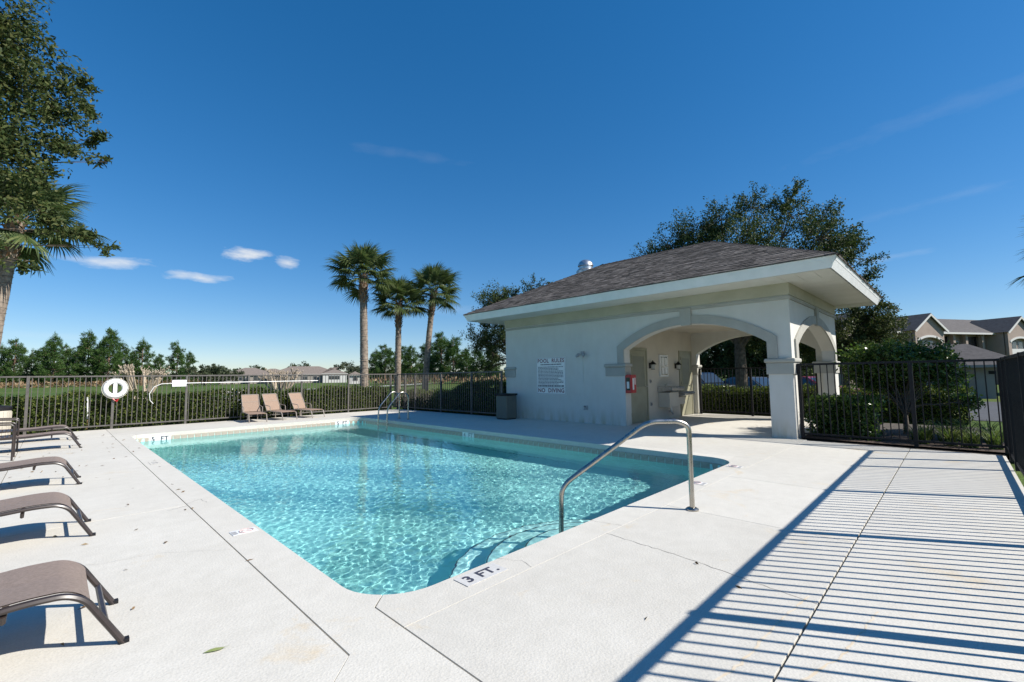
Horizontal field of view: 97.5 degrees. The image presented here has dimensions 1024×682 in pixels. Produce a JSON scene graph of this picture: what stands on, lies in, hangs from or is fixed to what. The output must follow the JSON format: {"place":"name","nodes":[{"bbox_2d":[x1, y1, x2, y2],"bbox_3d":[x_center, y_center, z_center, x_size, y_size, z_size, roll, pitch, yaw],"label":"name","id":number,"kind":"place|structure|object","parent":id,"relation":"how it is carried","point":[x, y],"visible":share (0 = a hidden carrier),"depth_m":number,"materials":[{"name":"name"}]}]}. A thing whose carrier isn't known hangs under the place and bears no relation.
{"place":"outdoors","nodes":[
{"label":"outdoors","id":0,"kind":"place"},
{"bbox_2d":[0,405,12,435],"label":"waste bin","id":1,"kind":"object","parent":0,"point":[5,411],"visible":0.69,"depth_m":11.02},
{"bbox_2d":[0,409,1023,681],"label":"pool deck","id":2,"kind":"structure","parent":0,"point":[844,561],"depth_m":2.94,"materials":[{"name":"concrete"}]},
{"bbox_2d":[0,422,16,460],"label":"patio chair","id":3,"kind":"object","parent":2,"relation":"on","point":[13,437],"visible":1,"depth_m":7.83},
{"bbox_2d":[0,418,19,451],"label":"patio chair","id":4,"kind":"object","parent":2,"relation":"on","point":[12,419],"visible":0.91,"depth_m":8.85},
{"bbox_2d":[0,425,78,439],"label":"sun lounger","id":5,"kind":"object","parent":2,"relation":"on","point":[43,428],"visible":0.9,"depth_m":10.31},
{"bbox_2d":[0,431,81,447],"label":"sun lounger","id":6,"kind":"object","parent":2,"relation":"on","point":[35,435],"visible":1,"depth_m":9.02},
{"bbox_2d":[0,456,81,484],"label":"sun lounger","id":7,"kind":"object","parent":2,"relation":"on","point":[56,460],"visible":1,"depth_m":5.84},
{"bbox_2d":[0,492,95,536],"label":"sun lounger","id":8,"kind":"object","parent":2,"relation":"on","point":[21,505],"visible":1,"depth_m":3.88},
{"bbox_2d":[0,560,129,644],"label":"sun lounger","id":9,"kind":"object","parent":2,"relation":"on","point":[67,578],"visible":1,"depth_m":2.30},
{"bbox_2d":[0,374,396,434],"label":"metal fence","id":10,"kind":"object","parent":2,"relation":"on","point":[111,425],"visible":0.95,"depth_m":14.15,"materials":[{"name":"brown metal"}]},
{"bbox_2d":[101,378,128,401],"bbox_3d":[-11.419,1.411,12.925,0.144,0.682,0.591,-5,-6,44],"label":"life ring","id":11,"kind":"object","parent":10,"relation":"hanging from","point":[114,395],"visible":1,"depth_m":12.90,"materials":[{"name":"white plastic"}]},
{"bbox_2d":[149,380,317,402],"bbox_3d":[-9.131,1.650,15.259,0.100,0.706,5.009,-5,-6,44],"label":"rescue pole","id":12,"kind":"object","parent":10,"relation":"attached to","point":[174,383],"visible":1,"depth_m":14.08,"materials":[{"name":"metal"}]},
{"bbox_2d":[240,394,266,422],"bbox_3d":[-8.428,2.189,14.670,0.560,0.860,1.312,3,-6,-41],"label":"chaise lounge","id":13,"kind":"object","parent":2,"relation":"on","point":[250,402],"visible":1,"depth_m":14.99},
{"bbox_2d":[261,393,297,419],"bbox_3d":[-7.934,2.233,15.322,1.312,0.860,0.560,-4,-5,31],"label":"chaise lounge","id":14,"kind":"object","parent":2,"relation":"on","point":[272,403],"visible":0.92,"depth_m":15.52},
{"bbox_2d":[287,392,324,417],"bbox_3d":[-7.330,2.279,16.016,1.312,0.860,0.560,-3,-5,26],"label":"chaise lounge","id":15,"kind":"object","parent":2,"relation":"on","point":[297,401],"visible":0.88,"depth_m":16.18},
{"bbox_2d":[0,436,741,645],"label":"leaf litter","id":16,"kind":"object","parent":2,"relation":"on","point":[737,586],"visible":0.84,"depth_m":3.72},
{"bbox_2d":[378,391,408,427],"bbox_3d":[-3.807,2.603,14.396,0.650,1.954,0.875,-5,-6,44],"label":"pool ladder","id":17,"kind":"object","parent":2,"relation":"attached to","point":[390,405],"visible":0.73,"depth_m":14.44,"materials":[{"name":"silver metal"}]},
{"bbox_2d":[135,420,743,586],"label":"swimming pool","id":18,"kind":"structure","parent":2,"relation":"in","point":[479,575],"depth_m":9.29,"materials":[{"name":"paint"}]},
{"bbox_2d":[140,423,713,595],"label":"pool water","id":19,"kind":"structure","parent":18,"relation":"in","point":[366,508],"depth_m":6.08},
{"bbox_2d":[397,371,502,414],"bbox_3d":[-2.642,1.969,17.203,6.570,1.526,0.060,-5,-6,44],"label":"metal fence","id":20,"kind":"object","parent":2,"relation":"on","point":[404,383],"visible":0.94,"depth_m":17.03,"materials":[{"name":"brown metal"}]},
{"bbox_2d":[495,393,516,419],"bbox_3d":[-0.176,2.066,14.236,0.510,0.800,0.510,-5,-6,44],"label":"litter bin","id":21,"kind":"object","parent":2,"relation":"on","point":[506,406],"visible":1,"depth_m":14.07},
{"bbox_2d":[559,419,698,532],"bbox_3d":[1.147,1.412,4.429,1.396,1.257,0.124,-1,-4,-4],"label":"pool handrail","id":22,"kind":"object","parent":2,"relation":"attached to","point":[602,455],"visible":0.96,"depth_m":4.45,"materials":[{"name":"silver metal"}]},
{"bbox_2d":[463,241,881,438],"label":"pool house","id":23,"kind":"structure","parent":2,"relation":"on","point":[616,322],"depth_m":12.04,"materials":[{"name":"white paint"}]},
{"bbox_2d":[536,357,565,394],"bbox_3d":[1.179,1.059,13.655,1.150,1.120,0.010,-5,-6,44],"label":"pool rules sign","id":24,"kind":"object","parent":23,"relation":"attached to","point":[551,374],"visible":1,"depth_m":13.63,"materials":[{"name":"white paint"}]},
{"bbox_2d":[625,375,635,392],"bbox_3d":[3.150,1.135,11.899,0.181,0.480,0.280,-5,-6,44],"label":"extinguisher cabinet","id":25,"kind":"object","parent":23,"relation":"attached to","point":[630,382],"visible":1,"depth_m":11.81,"materials":[{"name":"red metal"}]},
{"bbox_2d":[630,350,647,423],"bbox_3d":[3.575,1.266,12.607,0.103,2.014,0.929,-5,-6,44],"label":"door","id":26,"kind":"structure","parent":23,"relation":"in","point":[639,406],"depth_m":12.65,"materials":[{"name":"beige metal"}]},
{"bbox_2d":[658,355,667,376],"bbox_3d":[4.641,0.758,13.751,0.058,0.660,0.520,-5,-6,44],"label":"notice box","id":27,"kind":"object","parent":23,"relation":"attached to","point":[663,365],"visible":1,"depth_m":13.69,"materials":[{"name":"white paint"}]},
{"bbox_2d":[657,384,694,414],"bbox_3d":[5.052,1.775,13.771,0.493,0.959,1.520,-5,-6,44],"label":"drinking fountain","id":28,"kind":"object","parent":23,"relation":"attached to","point":[674,397],"visible":1,"depth_m":13.38,"materials":[{"name":"metal"}]},
{"bbox_2d":[680,353,692,414],"bbox_3d":[5.770,1.410,14.826,0.103,2.014,0.819,-5,-6,44],"label":"door","id":29,"kind":"structure","parent":23,"relation":"in","point":[685,365],"depth_m":14.85,"materials":[{"name":"beige metal"}]},
{"bbox_2d":[699,366,817,415],"bbox_3d":[7.570,1.580,14.038,3.400,1.526,0.060,-5,-6,44],"label":"metal fence","id":30,"kind":"object","parent":2,"relation":"on","point":[752,412],"visible":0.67,"depth_m":14.27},
{"bbox_2d":[797,358,1008,453],"bbox_3d":[6.917,1.133,8.221,2.870,1.526,0.060,-5,-6,44],"label":"metal fence","id":31,"kind":"object","parent":2,"relation":"on","point":[916,441],"visible":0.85,"depth_m":8.02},
{"bbox_2d":[0,377,1023,486],"bbox_3d":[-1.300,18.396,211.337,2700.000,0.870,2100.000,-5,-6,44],"label":"lawn","id":32,"kind":"structure","parent":0,"point":[47,392],"depth_m":78.22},
{"bbox_2d":[0,342,16,385],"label":"pine tree","id":33,"kind":"object","parent":32,"relation":"on","point":[3,357],"visible":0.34,"depth_m":135.02,"materials":[{"name":"green plant"}]},
{"bbox_2d":[0,339,33,386],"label":"pine tree","id":34,"kind":"object","parent":32,"relation":"on","point":[16,361],"visible":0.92,"depth_m":132.25,"materials":[{"name":"green plant"}]},
{"bbox_2d":[22,349,40,386],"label":"pine tree","id":35,"kind":"object","parent":32,"relation":"on","point":[31,354],"visible":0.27,"depth_m":141.60,"materials":[{"name":"green plant"}]},
{"bbox_2d":[29,346,55,386],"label":"pine tree","id":36,"kind":"object","parent":32,"relation":"on","point":[39,358],"visible":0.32,"depth_m":138.13,"materials":[{"name":"green plant"}]},
{"bbox_2d":[30,331,78,384],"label":"pine tree","id":37,"kind":"object","parent":32,"relation":"on","point":[50,352],"visible":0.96,"depth_m":133.10,"materials":[{"name":"green plant"}]},
{"bbox_2d":[0,166,112,346],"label":"palm tree","id":38,"kind":"object","parent":32,"relation":"on","point":[35,253],"visible":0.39,"depth_m":13.48,"materials":[{"name":"green plant"}]},
{"bbox_2d":[0,0,120,274],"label":"oak tree","id":39,"kind":"object","parent":32,"relation":"on","point":[27,80],"visible":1,"depth_m":6.59,"materials":[{"name":"green plant"}]},
{"bbox_2d":[50,343,74,386],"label":"pine tree","id":40,"kind":"object","parent":32,"relation":"on","point":[69,352],"visible":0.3,"depth_m":144.62,"materials":[{"name":"green plant"}]},
{"bbox_2d":[65,345,91,384],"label":"pine tree","id":41,"kind":"object","parent":32,"relation":"on","point":[72,360],"visible":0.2,"depth_m":143.69,"materials":[{"name":"green plant"}]},
{"bbox_2d":[67,328,104,386],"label":"pine tree","id":42,"kind":"object","parent":32,"relation":"on","point":[85,348],"visible":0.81,"depth_m":138.43,"materials":[{"name":"green plant"}]},
{"bbox_2d":[87,327,129,382],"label":"pine tree","id":43,"kind":"object","parent":32,"relation":"on","point":[110,341],"visible":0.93,"depth_m":139.09,"materials":[{"name":"green plant"}]},
{"bbox_2d":[106,340,133,385],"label":"pine tree","id":44,"kind":"object","parent":32,"relation":"on","point":[126,351],"visible":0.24,"depth_m":149.49,"materials":[{"name":"green plant"}]},
{"bbox_2d":[112,364,169,399],"bbox_3d":[-13.936,1.910,16.852,1.592,2.093,1.490,-2,-5,19],"label":"crape myrtle","id":45,"kind":"object","parent":32,"relation":"on","point":[127,370],"visible":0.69,"depth_m":16.83,"materials":[{"name":"beige plant"}]},
{"bbox_2d":[126,337,156,385],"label":"pine tree","id":46,"kind":"object","parent":32,"relation":"on","point":[141,347],"visible":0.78,"depth_m":147.63,"materials":[{"name":"green plant"}]},
{"bbox_2d":[148,353,167,382],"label":"pine tree","id":47,"kind":"object","parent":32,"relation":"on","point":[159,363],"visible":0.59,"depth_m":160.35,"materials":[{"name":"green plant"}]},
{"bbox_2d":[162,340,186,380],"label":"pine tree","id":48,"kind":"object","parent":32,"relation":"on","point":[173,363],"visible":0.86,"depth_m":152.88,"materials":[{"name":"green plant"}]},
{"bbox_2d":[182,350,197,384],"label":"pine tree","id":49,"kind":"object","parent":32,"relation":"on","point":[189,356],"visible":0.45,"depth_m":165.86,"materials":[{"name":"green plant"}]},
{"bbox_2d":[0,384,392,434],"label":"hedge","id":50,"kind":"object","parent":32,"relation":"on","point":[329,402],"visible":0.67,"depth_m":14.02,"materials":[{"name":"green plant"}]},
{"bbox_2d":[183,363,225,384],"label":"tree","id":51,"kind":"object","parent":32,"relation":"on","point":[213,369],"visible":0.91,"depth_m":134.34,"materials":[{"name":"green plant"}]},
{"bbox_2d":[208,367,231,384],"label":"tree","id":52,"kind":"object","parent":32,"relation":"on","point":[227,371],"visible":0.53,"depth_m":150.79,"materials":[{"name":"green plant"}]},
{"bbox_2d":[220,369,244,383],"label":"tree","id":53,"kind":"object","parent":32,"relation":"on","point":[237,373],"visible":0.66,"depth_m":167.51,"materials":[{"name":"green plant"}]},
{"bbox_2d":[220,368,263,383],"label":"house","id":54,"kind":"structure","parent":32,"relation":"on","point":[248,371],"depth_m":193.66,"materials":[{"name":"grey"}]},
{"bbox_2d":[0,374,505,387],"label":"scrub","id":55,"kind":"object","parent":32,"relation":"on","point":[453,379],"visible":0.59,"depth_m":122.72,"materials":[{"name":"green plant"}]},
{"bbox_2d":[250,369,278,383],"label":"house","id":56,"kind":"structure","parent":32,"relation":"on","point":[256,378],"depth_m":188.62,"materials":[{"name":"grey"}]},
{"bbox_2d":[258,368,302,395],"bbox_3d":[-9.568,2.069,18.630,1.540,1.939,1.542,-1,-4,-2],"label":"crape myrtle","id":57,"kind":"object","parent":32,"relation":"on","point":[277,378],"visible":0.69,"depth_m":18.39,"materials":[{"name":"beige plant"}]},
{"bbox_2d":[267,366,326,383],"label":"house","id":58,"kind":"structure","parent":32,"relation":"on","point":[312,369],"depth_m":194.26,"materials":[{"name":"grey"}]},
{"bbox_2d":[321,367,347,382],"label":"house","id":59,"kind":"structure","parent":32,"relation":"on","point":[333,370],"depth_m":191.72,"materials":[{"name":"grey"}]},
{"bbox_2d":[334,360,358,377],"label":"tree","id":60,"kind":"object","parent":32,"relation":"on","point":[341,366],"visible":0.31,"depth_m":224.11,"materials":[{"name":"green plant"}]},
{"bbox_2d":[344,365,359,375],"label":"tree","id":61,"kind":"object","parent":32,"relation":"on","point":[353,369],"visible":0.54,"depth_m":217.57,"materials":[{"name":"green plant"}]},
{"bbox_2d":[350,371,359,383],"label":"shed","id":62,"kind":"structure","parent":32,"relation":"on","point":[351,378],"depth_m":139.39,"materials":[{"name":"grey"}]},
{"bbox_2d":[322,239,399,387],"bbox_3d":[-6.652,-0.725,20.105,3.352,7.622,3.438,-5,-6,44],"label":"palm tree","id":63,"kind":"object","parent":32,"relation":"on","point":[358,260],"visible":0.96,"depth_m":19.98,"materials":[{"name":"green plant"}]},
{"bbox_2d":[8,366,715,384],"bbox_3d":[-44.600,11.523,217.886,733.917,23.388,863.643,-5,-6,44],"label":"woods","id":64,"kind":"object","parent":32,"relation":"on","point":[216,380],"visible":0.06,"depth_m":421.88,"materials":[{"name":"green plant"}]},
{"bbox_2d":[368,348,386,382],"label":"pine tree","id":65,"kind":"object","parent":32,"relation":"on","point":[374,360],"visible":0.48,"depth_m":133.56,"materials":[{"name":"green plant"}]},
{"bbox_2d":[370,344,394,383],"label":"pine tree","id":66,"kind":"object","parent":32,"relation":"on","point":[382,367],"visible":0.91,"depth_m":121.34,"materials":[{"name":"green plant"}]},
{"bbox_2d":[392,345,408,378],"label":"pine tree","id":67,"kind":"object","parent":32,"relation":"on","point":[402,358],"visible":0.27,"depth_m":130.47,"materials":[{"name":"green plant"}]},
{"bbox_2d":[369,275,432,405],"bbox_3d":[-5.479,-0.052,21.900,3.232,6.527,3.130,-1,-4,-1],"label":"palm tree","id":68,"kind":"object","parent":32,"relation":"on","point":[402,289],"visible":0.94,"depth_m":21.73,"materials":[{"name":"green plant"}]},
{"bbox_2d":[401,344,422,382],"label":"pine tree","id":69,"kind":"object","parent":32,"relation":"on","point":[409,355],"visible":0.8,"depth_m":117.73,"materials":[{"name":"green plant"}]},
{"bbox_2d":[416,342,439,379],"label":"pine tree","id":70,"kind":"object","parent":32,"relation":"on","point":[421,355],"visible":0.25,"depth_m":131.97,"materials":[{"name":"green plant"}]},
{"bbox_2d":[406,260,461,390],"bbox_3d":[-4.031,-0.392,22.763,3.181,7.306,3.261,0,-5,-8],"label":"palm tree","id":71,"kind":"object","parent":32,"relation":"on","point":[435,275],"visible":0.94,"depth_m":22.51,"materials":[{"name":"green plant"}]},
{"bbox_2d":[422,331,455,382],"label":"pine tree","id":72,"kind":"object","parent":32,"relation":"on","point":[437,357],"visible":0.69,"depth_m":121.80,"materials":[{"name":"green plant"}]},
{"bbox_2d":[400,378,505,415],"bbox_3d":[-2.396,2.151,17.736,6.796,1.394,1.193,-5,-6,44],"label":"hedge","id":73,"kind":"object","parent":32,"relation":"on","point":[456,405],"visible":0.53,"depth_m":16.79,"materials":[{"name":"green plant"}]},
{"bbox_2d":[437,335,468,381],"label":"pine tree","id":74,"kind":"object","parent":32,"relation":"on","point":[453,349],"visible":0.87,"depth_m":117.28,"materials":[{"name":"green plant"}]},
{"bbox_2d":[458,348,473,377],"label":"pine tree","id":75,"kind":"object","parent":32,"relation":"on","point":[466,358],"visible":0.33,"depth_m":125.43,"materials":[{"name":"green plant"}]},
{"bbox_2d":[467,348,487,380],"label":"pine tree","id":76,"kind":"object","parent":32,"relation":"on","point":[472,360],"visible":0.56,"depth_m":114.83,"materials":[{"name":"green plant"}]},
{"bbox_2d":[480,349,503,379],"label":"pine tree","id":77,"kind":"object","parent":32,"relation":"on","point":[488,362],"visible":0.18,"depth_m":120.42,"materials":[{"name":"green plant"}]},
{"bbox_2d":[460,273,553,378],"bbox_3d":[0.088,-0.030,23.139,5.813,6.622,5.924,-5,-6,44],"label":"oak tree","id":78,"kind":"object","parent":32,"relation":"on","point":[496,342],"visible":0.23,"depth_m":22.07,"materials":[{"name":"green plant"}]},
{"bbox_2d":[699,347,723,371],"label":"shade tree","id":79,"kind":"object","parent":32,"relation":"on","point":[705,358],"visible":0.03,"depth_m":39.72,"materials":[{"name":"plant"}]},
{"bbox_2d":[699,340,766,380],"bbox_3d":[19.565,1.040,40.210,7.954,7.765,8.222,-5,-6,44],"label":"shade tree","id":80,"kind":"object","parent":32,"relation":"on","point":[724,345],"visible":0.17,"depth_m":38.49,"materials":[{"name":"plant"}]},
{"bbox_2d":[629,176,889,388],"bbox_3d":[10.135,-1.956,19.561,8.501,9.894,8.966,1,-5,-16],"label":"oak tree","id":81,"kind":"object","parent":32,"relation":"on","point":[849,242],"visible":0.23,"depth_m":18.55,"materials":[{"name":"green plant"}]},
{"bbox_2d":[712,335,814,377],"bbox_3d":[22.360,0.619,37.071,9.346,7.536,8.014,0,-5,-10],"label":"shade tree","id":82,"kind":"object","parent":32,"relation":"on","point":[754,369],"visible":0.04,"depth_m":38.01,"materials":[{"name":"plant"}]},
{"bbox_2d":[701,382,977,423],"bbox_3d":[8.484,1.933,15.133,10.025,1.134,1.402,-5,-6,44],"label":"hedge","id":83,"kind":"object","parent":32,"relation":"on","point":[964,414],"visible":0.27,"depth_m":13.26,"materials":[{"name":"green plant"}]},
{"bbox_2d":[799,283,919,394],"bbox_3d":[14.629,0.037,19.674,4.205,6.108,4.523,-1,-5,8],"label":"oak tree","id":84,"kind":"object","parent":32,"relation":"on","point":[873,327],"visible":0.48,"depth_m":18.53,"materials":[{"name":"green plant"}]},
{"bbox_2d":[758,313,1023,384],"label":"apartment block","id":85,"kind":"structure","parent":32,"relation":"on","point":[1004,336],"depth_m":66.44,"materials":[{"name":"beige paint"}]},
{"bbox_2d":[805,433,1004,452],"bbox_3d":[8.495,1.850,8.008,5.360,0.001,1.880,-5,-6,44],"label":"planting bed","id":86,"kind":"object","parent":32,"relation":"on","point":[896,436],"visible":0.33,"depth_m":8.50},
{"bbox_2d":[804,392,893,440],"bbox_3d":[7.006,1.570,9.482,1.558,1.009,1.492,-5,-6,44],"label":"hedge","id":87,"kind":"object","parent":86,"relation":"on","point":[862,414],"visible":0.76,"depth_m":9.13,"materials":[{"name":"green plant"}]},
{"bbox_2d":[834,337,985,433],"bbox_3d":[8.450,0.996,9.745,2.495,2.196,1.793,-5,-6,44],"label":"round shrub","id":88,"kind":"object","parent":86,"relation":"on","point":[892,350],"visible":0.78,"depth_m":9.60,"materials":[{"name":"green plant"}]},
{"bbox_2d":[902,423,931,439],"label":"border plant","id":89,"kind":"object","parent":86,"relation":"on","point":[909,432],"visible":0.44,"depth_m":8.53,"materials":[{"name":"green plant"}]},
{"bbox_2d":[908,426,941,443],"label":"border plant","id":90,"kind":"object","parent":86,"relation":"on","point":[922,436],"visible":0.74,"depth_m":8.20,"materials":[{"name":"green plant"}]},
{"bbox_2d":[910,422,940,438],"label":"border plant","id":91,"kind":"object","parent":86,"relation":"on","point":[928,429],"visible":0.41,"depth_m":8.83,"materials":[{"name":"green plant"}]},
{"bbox_2d":[918,420,968,434],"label":"border plant","id":92,"kind":"object","parent":86,"relation":"on","point":[946,425],"visible":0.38,"depth_m":8.74,"materials":[{"name":"green plant"}]},
{"bbox_2d":[925,419,971,441],"bbox_3d":[8.149,1.690,8.403,0.765,0.390,0.780,-1,-5,9],"label":"border plant","id":93,"kind":"object","parent":86,"relation":"on","point":[941,440],"visible":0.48,"depth_m":8.42,"materials":[{"name":"green plant"}]},
{"bbox_2d":[931,427,975,445],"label":"border plant","id":94,"kind":"object","parent":86,"relation":"on","point":[948,437],"visible":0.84,"depth_m":7.93,"materials":[{"name":"green plant"}]},
{"bbox_2d":[936,417,983,440],"bbox_3d":[8.573,1.683,8.511,0.865,0.409,0.862,-5,-6,44],"label":"border plant","id":95,"kind":"object","parent":86,"relation":"on","point":[964,427],"visible":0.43,"depth_m":8.50,"materials":[{"name":"green plant"}]},
{"bbox_2d":[954,430,986,447],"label":"border plant","id":96,"kind":"object","parent":86,"relation":"on","point":[966,439],"visible":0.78,"depth_m":7.74,"materials":[{"name":"green plant"}]},
{"bbox_2d":[956,427,988,443],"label":"border plant","id":97,"kind":"object","parent":86,"relation":"on","point":[973,433],"visible":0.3,"depth_m":8.01,"materials":[{"name":"green plant"}]},
{"bbox_2d":[963,426,1003,449],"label":"border plant","id":98,"kind":"object","parent":86,"relation":"on","point":[996,438],"visible":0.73,"depth_m":7.58,"materials":[{"name":"green plant"}]},
{"bbox_2d":[968,419,1002,440],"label":"border plant","id":99,"kind":"object","parent":86,"relation":"on","point":[983,427],"visible":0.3,"depth_m":8.41,"materials":[{"name":"green plant"}]},
{"bbox_2d":[919,344,1005,398],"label":"garage block","id":100,"kind":"structure","parent":32,"relation":"on","point":[970,351],"depth_m":35.22,"materials":[{"name":"paint"}]},
{"bbox_2d":[933,371,975,395],"bbox_3d":[35.517,3.517,36.142,2.400,2.150,0.060,-5,-6,44],"label":"garage door","id":101,"kind":"structure","parent":100,"relation":"in","point":[972,383],"depth_m":35.45,"materials":[{"name":"paint"}]},
{"bbox_2d":[997,351,1023,475],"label":"metal fence","id":102,"kind":"object","parent":32,"relation":"on","point":[1011,368],"visible":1,"depth_m":5.79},
{"bbox_2d":[1006,215,1023,289],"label":"palm tree","id":103,"kind":"object","parent":32,"relation":"on","point":[1017,279],"visible":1,"depth_m":9.86,"materials":[{"name":"green plant"}]},
{"bbox_2d":[0,0,1023,383],"label":"sky","id":104,"kind":"structure","parent":0,"point":[505,142],"materials":[{"name":"blue"}]},
{"bbox_2d":[968,401,1001,420],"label":"road","id":105,"kind":"structure","parent":0,"point":[993,410],"depth_m":17.89,"materials":[{"name":"asphalt"}]},
{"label":"parking lot","id":106,"kind":"structure","parent":0,"visible":0},
{"bbox_2d":[701,372,734,391],"bbox_3d":[11.436,2.790,27.370,1.960,1.750,4.712,1,-5,-23],"label":"parked car","id":107,"kind":"object","parent":106,"relation":"on","point":[710,377],"visible":0.03,"depth_m":26.56,"materials":[{"name":"black paint"}]},
{"bbox_2d":[724,377,768,387],"bbox_3d":[13.994,2.784,25.826,1.960,1.450,4.712,1,-5,-25],"label":"parked car","id":108,"kind":"object","parent":106,"relation":"on","point":[729,380],"visible":0.02,"depth_m":25.33,"materials":[{"name":"grey paint"}]},
{"bbox_2d":[801,376,869,394],"bbox_3d":[16.125,2.624,24.149,1.960,1.450,4.712,1,-5,-25],"label":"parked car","id":109,"kind":"object","parent":106,"relation":"on","point":[803,378],"visible":0.01,"depth_m":23.61,"materials":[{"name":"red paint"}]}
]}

